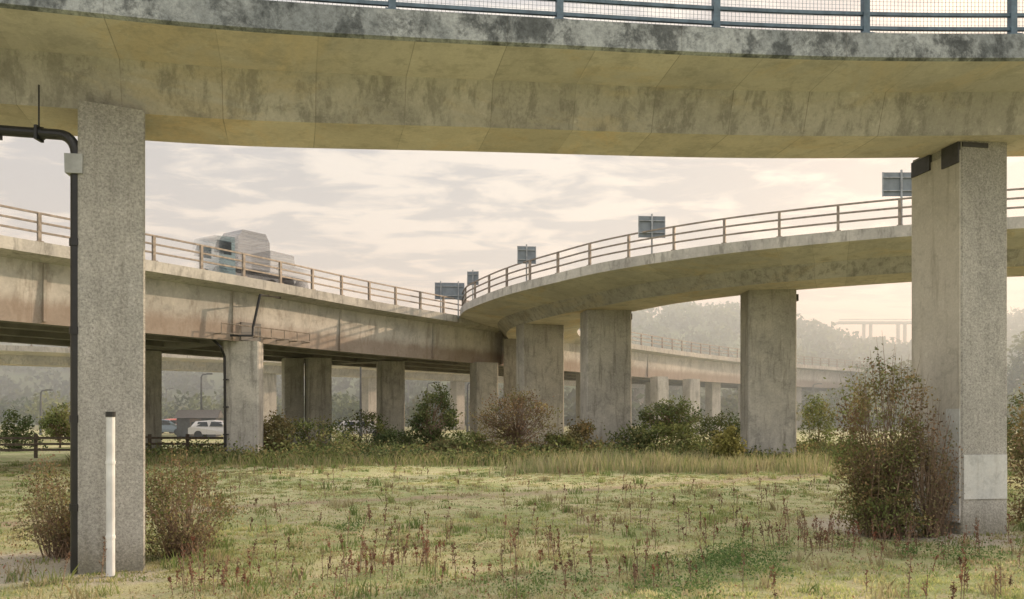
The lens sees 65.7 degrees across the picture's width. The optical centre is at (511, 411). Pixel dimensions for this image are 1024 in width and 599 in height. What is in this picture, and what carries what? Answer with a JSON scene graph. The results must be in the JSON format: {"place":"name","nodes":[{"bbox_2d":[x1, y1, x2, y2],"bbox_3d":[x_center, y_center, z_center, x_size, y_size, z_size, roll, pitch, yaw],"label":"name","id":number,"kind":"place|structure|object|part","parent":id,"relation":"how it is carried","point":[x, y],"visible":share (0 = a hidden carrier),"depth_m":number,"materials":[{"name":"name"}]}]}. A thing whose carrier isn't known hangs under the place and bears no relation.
{"place":"outdoors","nodes":[
{"label":"outdoors","id":0,"kind":"place"},
{"bbox_2d":[0,425,1023,598],"bbox_3d":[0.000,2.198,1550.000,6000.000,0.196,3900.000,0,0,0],"label":"ground","id":1,"kind":"structure","parent":0,"point":[27,456],"depth_m":13.98,"materials":[{"name":"green plant"}]},
{"bbox_2d":[0,406,47,451],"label":"bush","id":2,"kind":"object","parent":1,"relation":"on","point":[17,431],"visible":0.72,"depth_m":43.76,"materials":[{"name":"green plant"}]},
{"bbox_2d":[0,449,69,559],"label":"bramble bush","id":3,"kind":"object","parent":1,"relation":"on","point":[60,543],"visible":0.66,"depth_m":11.83,"materials":[{"name":"brown plant"}]},
{"bbox_2d":[39,389,52,434],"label":"street lamp","id":4,"kind":"object","parent":1,"relation":"on","point":[41,406],"visible":0.77,"depth_m":73.92,"materials":[{"name":"metal"}]},
{"bbox_2d":[36,402,69,447],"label":"hawthorn tree","id":5,"kind":"object","parent":1,"relation":"on","point":[60,425],"visible":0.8,"depth_m":47.67,"materials":[{"name":"green plant"}]},
{"bbox_2d":[105,412,115,576],"bbox_3d":[-5.380,1.100,10.620,0.126,2.200,0.126,0,0,0],"label":"white pipe","id":6,"kind":"object","parent":1,"relation":"on","point":[110,463],"visible":0.98,"depth_m":10.58,"materials":[{"name":"plastic"}]},
{"bbox_2d":[0,434,222,457],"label":"timber fence","id":7,"kind":"object","parent":1,"relation":"on","point":[35,444],"visible":0.41,"depth_m":37.87,"materials":[{"name":"brown wood"}]},
{"bbox_2d":[162,419,176,434],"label":"parked car","id":8,"kind":"object","parent":1,"relation":"on","point":[169,425],"visible":0.26,"depth_m":73.47,"materials":[{"name":"paint"}]},
{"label":"windows","id":9,"kind":"part","parent":8,"relation":"part of","materials":[{"name":"grey glass"}]},
{"bbox_2d":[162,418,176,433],"bbox_3d":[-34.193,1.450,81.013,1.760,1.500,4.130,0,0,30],"label":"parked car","id":10,"kind":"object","parent":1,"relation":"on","point":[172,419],"visible":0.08,"depth_m":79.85,"materials":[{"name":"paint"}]},
{"bbox_2d":[145,443,245,558],"bbox_3d":[-4.960,1.399,12.171,1.768,1.819,1.731,0,0,0],"label":"bramble bush","id":11,"kind":"object","parent":1,"relation":"on","point":[172,539],"visible":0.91,"depth_m":12.02,"materials":[{"name":"brown plant"}]},
{"bbox_2d":[174,410,222,436],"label":"garden shed","id":12,"kind":"structure","parent":1,"relation":"on","point":[185,418],"depth_m":68.68,"materials":[{"name":"fabric"}]},
{"bbox_2d":[190,419,200,435],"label":"door","id":13,"kind":"structure","parent":12,"relation":"in","point":[191,420],"depth_m":68.29,"materials":[{"name":"grey metal"}]},
{"bbox_2d":[188,420,222,436],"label":"parked car","id":14,"kind":"object","parent":1,"relation":"on","point":[200,428],"visible":0.52,"depth_m":65.15,"materials":[{"name":"paint"}]},
{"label":"windows","id":15,"kind":"part","parent":14,"relation":"part of","materials":[{"name":"grey glass"}]},
{"bbox_2d":[200,373,212,409],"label":"street lamp","id":16,"kind":"object","parent":1,"relation":"on","point":[201,388],"visible":0.72,"depth_m":75.93,"materials":[{"name":"metal"}]},
{"bbox_2d":[263,408,303,451],"bbox_3d":[-11.076,1.043,37.172,2.199,2.541,1.996,0,0,33],"label":"bush","id":17,"kind":"object","parent":1,"relation":"on","point":[276,428],"visible":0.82,"depth_m":36.82,"materials":[{"name":"green plant"}]},
{"bbox_2d":[277,414,364,451],"bbox_3d":[-9.207,1.184,37.585,4.704,2.270,4.040,0,0,-25],"label":"bush","id":18,"kind":"object","parent":1,"relation":"on","point":[306,426],"visible":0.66,"depth_m":37.80,"materials":[{"name":"green plant"}]},
{"bbox_2d":[0,344,679,431],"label":"motorway viaduct","id":19,"kind":"object","parent":1,"relation":"on","point":[13,355],"visible":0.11,"depth_m":74.54,"materials":[{"name":"concrete"}]},
{"bbox_2d":[336,420,375,436],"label":"parked car","id":20,"kind":"object","parent":1,"relation":"on","point":[351,423],"visible":0.29,"depth_m":67.14,"materials":[{"name":"paint"}]},
{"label":"windows","id":21,"kind":"part","parent":20,"relation":"part of","materials":[{"name":"grey glass"}]},
{"bbox_2d":[359,367,361,435],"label":"street lamp","id":22,"kind":"object","parent":1,"relation":"on","point":[360,406],"visible":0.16,"depth_m":65.92,"materials":[{"name":"metal"}]},
{"bbox_2d":[331,409,394,448],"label":"bush","id":23,"kind":"object","parent":1,"relation":"on","point":[380,425],"visible":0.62,"depth_m":45.93,"materials":[{"name":"green plant"}]},
{"bbox_2d":[365,425,425,447],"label":"bush","id":24,"kind":"object","parent":1,"relation":"on","point":[387,436],"visible":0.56,"depth_m":40.56,"materials":[{"name":"green plant"}]},
{"bbox_2d":[404,382,462,446],"bbox_3d":[-4.040,0.335,40.256,2.835,3.957,2.879,0,0,-18],"label":"hawthorn tree","id":25,"kind":"object","parent":1,"relation":"on","point":[430,431],"visible":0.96,"depth_m":39.82,"materials":[{"name":"green plant"}]},
{"bbox_2d":[407,437,469,454],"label":"bush","id":26,"kind":"object","parent":1,"relation":"on","point":[444,447],"visible":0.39,"depth_m":36.61,"materials":[{"name":"green plant"}]},
{"bbox_2d":[466,382,469,431],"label":"street lamp","id":27,"kind":"object","parent":1,"relation":"on","point":[467,424],"visible":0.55,"depth_m":81.92,"materials":[{"name":"metal"}]},
{"bbox_2d":[441,430,497,454],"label":"bush","id":28,"kind":"object","parent":1,"relation":"on","point":[463,439],"visible":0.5,"depth_m":37.37,"materials":[{"name":"green plant"}]},
{"bbox_2d":[59,450,906,467],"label":"rough grass","id":29,"kind":"structure","parent":1,"relation":"on","point":[369,460],"depth_m":32.14,"materials":[{"name":"green plant"}]},
{"bbox_2d":[0,204,1019,458],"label":"motorway viaduct","id":30,"kind":"object","parent":1,"relation":"on","point":[316,334],"visible":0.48,"depth_m":40.45,"materials":[{"name":"concrete"}]},
{"bbox_2d":[212,294,280,451],"bbox_3d":[-11.570,-1.679,34.842,3.224,7.161,1.208,0,0,-35],"label":"drainpipe","id":31,"kind":"object","parent":30,"relation":"attached to","point":[225,434],"visible":0.89,"depth_m":34.57,"materials":[{"name":"black plastic"}]},
{"bbox_2d":[203,229,299,286],"bbox_3d":[-12.335,-7.157,38.451,1.560,2.655,6.360,0,0,35],"label":"lorry","id":32,"kind":"object","parent":30,"relation":"on","point":[227,239],"visible":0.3,"depth_m":37.33,"materials":[{"name":"paint"}]},
{"bbox_2d":[203,241,230,257],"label":"side windows","id":33,"kind":"structure","parent":32,"relation":"in","point":[227,246],"depth_m":36.23,"materials":[{"name":"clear glass"}]},
{"bbox_2d":[435,281,463,318],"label":"traffic sign","id":34,"kind":"object","parent":30,"relation":"on","point":[453,290],"visible":0.81,"depth_m":47.62,"materials":[{"name":"metal"}]},
{"bbox_2d":[0,0,1023,573],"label":"curved viaduct","id":35,"kind":"object","parent":1,"relation":"on","point":[120,82],"visible":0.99,"depth_m":12.01,"materials":[{"name":"concrete"}]},
{"bbox_2d":[0,85,83,572],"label":"drainpipe","id":36,"kind":"object","parent":35,"relation":"attached to","point":[73,163],"visible":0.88,"depth_m":10.71,"materials":[{"name":"black plastic"}]},
{"bbox_2d":[0,301,1023,426],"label":"woodland","id":37,"kind":"object","parent":1,"relation":"on","point":[820,339],"visible":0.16,"depth_m":170.20,"materials":[{"name":"green plant"}]},
{"bbox_2d":[0,380,1023,425],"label":"distant trees","id":38,"kind":"object","parent":1,"relation":"on","point":[344,409],"visible":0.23,"depth_m":101.79,"materials":[{"name":"green plant"}]},
{"bbox_2d":[460,386,563,452],"bbox_3d":[0.057,0.530,37.092,4.525,3.584,4.046,0,0,42],"label":"hawthorn tree","id":39,"kind":"object","parent":1,"relation":"on","point":[516,433],"visible":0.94,"depth_m":36.69,"materials":[{"name":"brown plant"}]},
{"bbox_2d":[21,459,1023,598],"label":"dock weeds","id":40,"kind":"object","parent":1,"relation":"on","point":[453,548],"visible":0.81,"depth_m":11.51,"materials":[{"name":"brown plant"}]},
{"bbox_2d":[145,428,910,465],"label":"undergrowth","id":41,"kind":"object","parent":1,"relation":"on","point":[386,449],"visible":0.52,"depth_m":33.88,"materials":[{"name":"green plant"}]},
{"bbox_2d":[538,430,578,451],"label":"bush","id":42,"kind":"object","parent":1,"relation":"on","point":[563,440],"visible":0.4,"depth_m":37.21,"materials":[{"name":"green plant"}]},
{"bbox_2d":[559,416,606,451],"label":"bush","id":43,"kind":"object","parent":1,"relation":"on","point":[576,433],"visible":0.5,"depth_m":38.26,"materials":[{"name":"brown plant"}]},
{"bbox_2d":[601,420,667,452],"bbox_3d":[5.868,1.352,37.303,3.549,1.936,3.099,0,0,0],"label":"bush","id":44,"kind":"object","parent":1,"relation":"on","point":[632,431],"visible":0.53,"depth_m":37.06,"materials":[{"name":"green plant"}]},
{"bbox_2d":[627,419,710,452],"bbox_3d":[7.288,1.328,37.121,3.810,1.981,3.335,0,0,0],"label":"bush","id":45,"kind":"object","parent":1,"relation":"on","point":[682,434],"visible":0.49,"depth_m":36.52,"materials":[{"name":"green plant"}]},
{"bbox_2d":[636,395,707,443],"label":"hawthorn tree","id":46,"kind":"object","parent":1,"relation":"on","point":[673,412],"visible":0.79,"depth_m":49.26,"materials":[{"name":"green plant"}]},
{"bbox_2d":[321,517,1023,598],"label":"nettle patch","id":47,"kind":"object","parent":1,"relation":"on","point":[737,558],"visible":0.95,"depth_m":11.17,"materials":[{"name":"green plant"}]},
{"bbox_2d":[488,445,864,475],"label":"tall grass","id":48,"kind":"structure","parent":1,"relation":"on","point":[660,464],"depth_m":28.53,"materials":[{"name":"green plant"}]},
{"bbox_2d":[686,408,739,444],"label":"bush","id":49,"kind":"object","parent":1,"relation":"on","point":[721,422],"visible":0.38,"depth_m":41.78,"materials":[{"name":"green plant"}]},
{"bbox_2d":[706,422,747,459],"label":"bush","id":50,"kind":"object","parent":1,"relation":"on","point":[728,440],"visible":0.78,"depth_m":33.26,"materials":[{"name":"green plant"}]},
{"bbox_2d":[460,188,1023,455],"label":"curved viaduct","id":51,"kind":"object","parent":1,"relation":"on","point":[539,322],"visible":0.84,"depth_m":35.02,"materials":[{"name":"concrete"}]},
{"bbox_2d":[467,270,478,299],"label":"traffic sign","id":52,"kind":"object","parent":51,"relation":"on","point":[472,275],"visible":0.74,"depth_m":46.61,"materials":[{"name":"metal"}]},
{"bbox_2d":[517,244,535,280],"bbox_3d":[0.723,-7.152,38.925,0.930,2.105,0.129,0,0,-8],"label":"traffic sign","id":53,"kind":"object","parent":51,"relation":"on","point":[525,253],"visible":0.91,"depth_m":38.93,"materials":[{"name":"metal"}]},
{"bbox_2d":[638,214,664,253],"bbox_3d":[5.902,-7.365,33.425,1.150,1.930,0.130,0,0,-4],"label":"traffic sign","id":54,"kind":"object","parent":51,"relation":"on","point":[646,223],"visible":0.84,"depth_m":33.43,"materials":[{"name":"metal"}]},
{"bbox_2d":[882,170,911,224],"bbox_3d":[14.400,-7.670,29.325,1.370,2.540,0.130,0,0,0],"label":"traffic sign","id":55,"kind":"object","parent":51,"relation":"on","point":[897,183],"visible":0.67,"depth_m":29.34,"materials":[{"name":"metal"}]},
{"bbox_2d":[812,383,821,428],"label":"street lamp","id":56,"kind":"object","parent":1,"relation":"on","point":[813,394],"visible":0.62,"depth_m":99.93,"materials":[{"name":"metal"}]},
{"bbox_2d":[796,391,839,445],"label":"bush","id":57,"kind":"object","parent":1,"relation":"on","point":[826,429],"visible":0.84,"depth_m":44.73,"materials":[{"name":"green plant"}]},
{"bbox_2d":[796,440,848,450],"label":"bush","id":58,"kind":"object","parent":1,"relation":"on","point":[818,446],"visible":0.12,"depth_m":37.77,"materials":[{"name":"green plant"}]},
{"bbox_2d":[823,336,947,539],"bbox_3d":[6.626,0.423,14.487,2.091,3.778,2.024,0,0,-24],"label":"hawthorn bush","id":59,"kind":"object","parent":1,"relation":"on","point":[895,470],"visible":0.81,"depth_m":14.11,"materials":[{"name":"green plant"}]},
{"bbox_2d":[831,475,947,539],"bbox_3d":[6.681,1.655,14.146,1.852,1.308,1.709,0,0,0],"label":"bramble bush","id":60,"kind":"object","parent":1,"relation":"on","point":[866,509],"visible":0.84,"depth_m":13.92,"materials":[{"name":"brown plant"}]},
{"bbox_2d":[839,354,1023,418],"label":"distant trees","id":61,"kind":"object","parent":1,"relation":"on","point":[1013,375],"visible":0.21,"depth_m":104.07,"materials":[{"name":"green plant"}]},
{"bbox_2d":[903,399,967,537],"bbox_3d":[7.433,1.022,13.984,1.167,2.572,1.126,0,0,0],"label":"hawthorn bush","id":62,"kind":"object","parent":1,"relation":"on","point":[942,498],"visible":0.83,"depth_m":13.86,"materials":[{"name":"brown plant"}]},
{"bbox_2d":[1007,432,1018,463],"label":"bush","id":63,"kind":"object","parent":1,"relation":"on","point":[1011,452],"visible":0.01,"depth_m":33.23,"materials":[{"name":"green plant"}]},
{"bbox_2d":[1007,384,1023,527],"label":"hawthorn bush","id":64,"kind":"object","parent":1,"relation":"on","point":[1020,454],"visible":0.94,"depth_m":14.76,"materials":[{"name":"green plant"}]},
{"bbox_2d":[1007,331,1023,395],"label":"distant trees","id":65,"kind":"object","parent":1,"relation":"on","point":[1019,347],"visible":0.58,"depth_m":106.81,"materials":[{"name":"green plant"}]},
{"bbox_2d":[1007,394,1023,456],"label":"bush","id":66,"kind":"object","parent":1,"relation":"on","point":[1009,426],"visible":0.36,"depth_m":37.80,"materials":[{"name":"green plant"}]},
{"bbox_2d":[0,316,1023,424],"bbox_3d":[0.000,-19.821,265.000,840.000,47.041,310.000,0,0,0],"label":"hill","id":67,"kind":"structure","parent":0,"point":[217,377],"depth_m":165.75,"materials":[{"name":"green plant"}]},
{"bbox_2d":[835,319,911,344],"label":"distant bridge","id":68,"kind":"structure","parent":67,"relation":"on","point":[897,323],"depth_m":231.40,"materials":[{"name":"concrete"}]},
{"bbox_2d":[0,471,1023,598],"bbox_3d":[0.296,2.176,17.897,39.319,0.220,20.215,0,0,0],"label":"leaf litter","id":69,"kind":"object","parent":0,"point":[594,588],"visible":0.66,"depth_m":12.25,"materials":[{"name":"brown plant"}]},
{"bbox_2d":[0,0,1023,343],"label":"sky","id":70,"kind":"structure","parent":0,"point":[416,220],"materials":[{"name":"white"}]}
]}

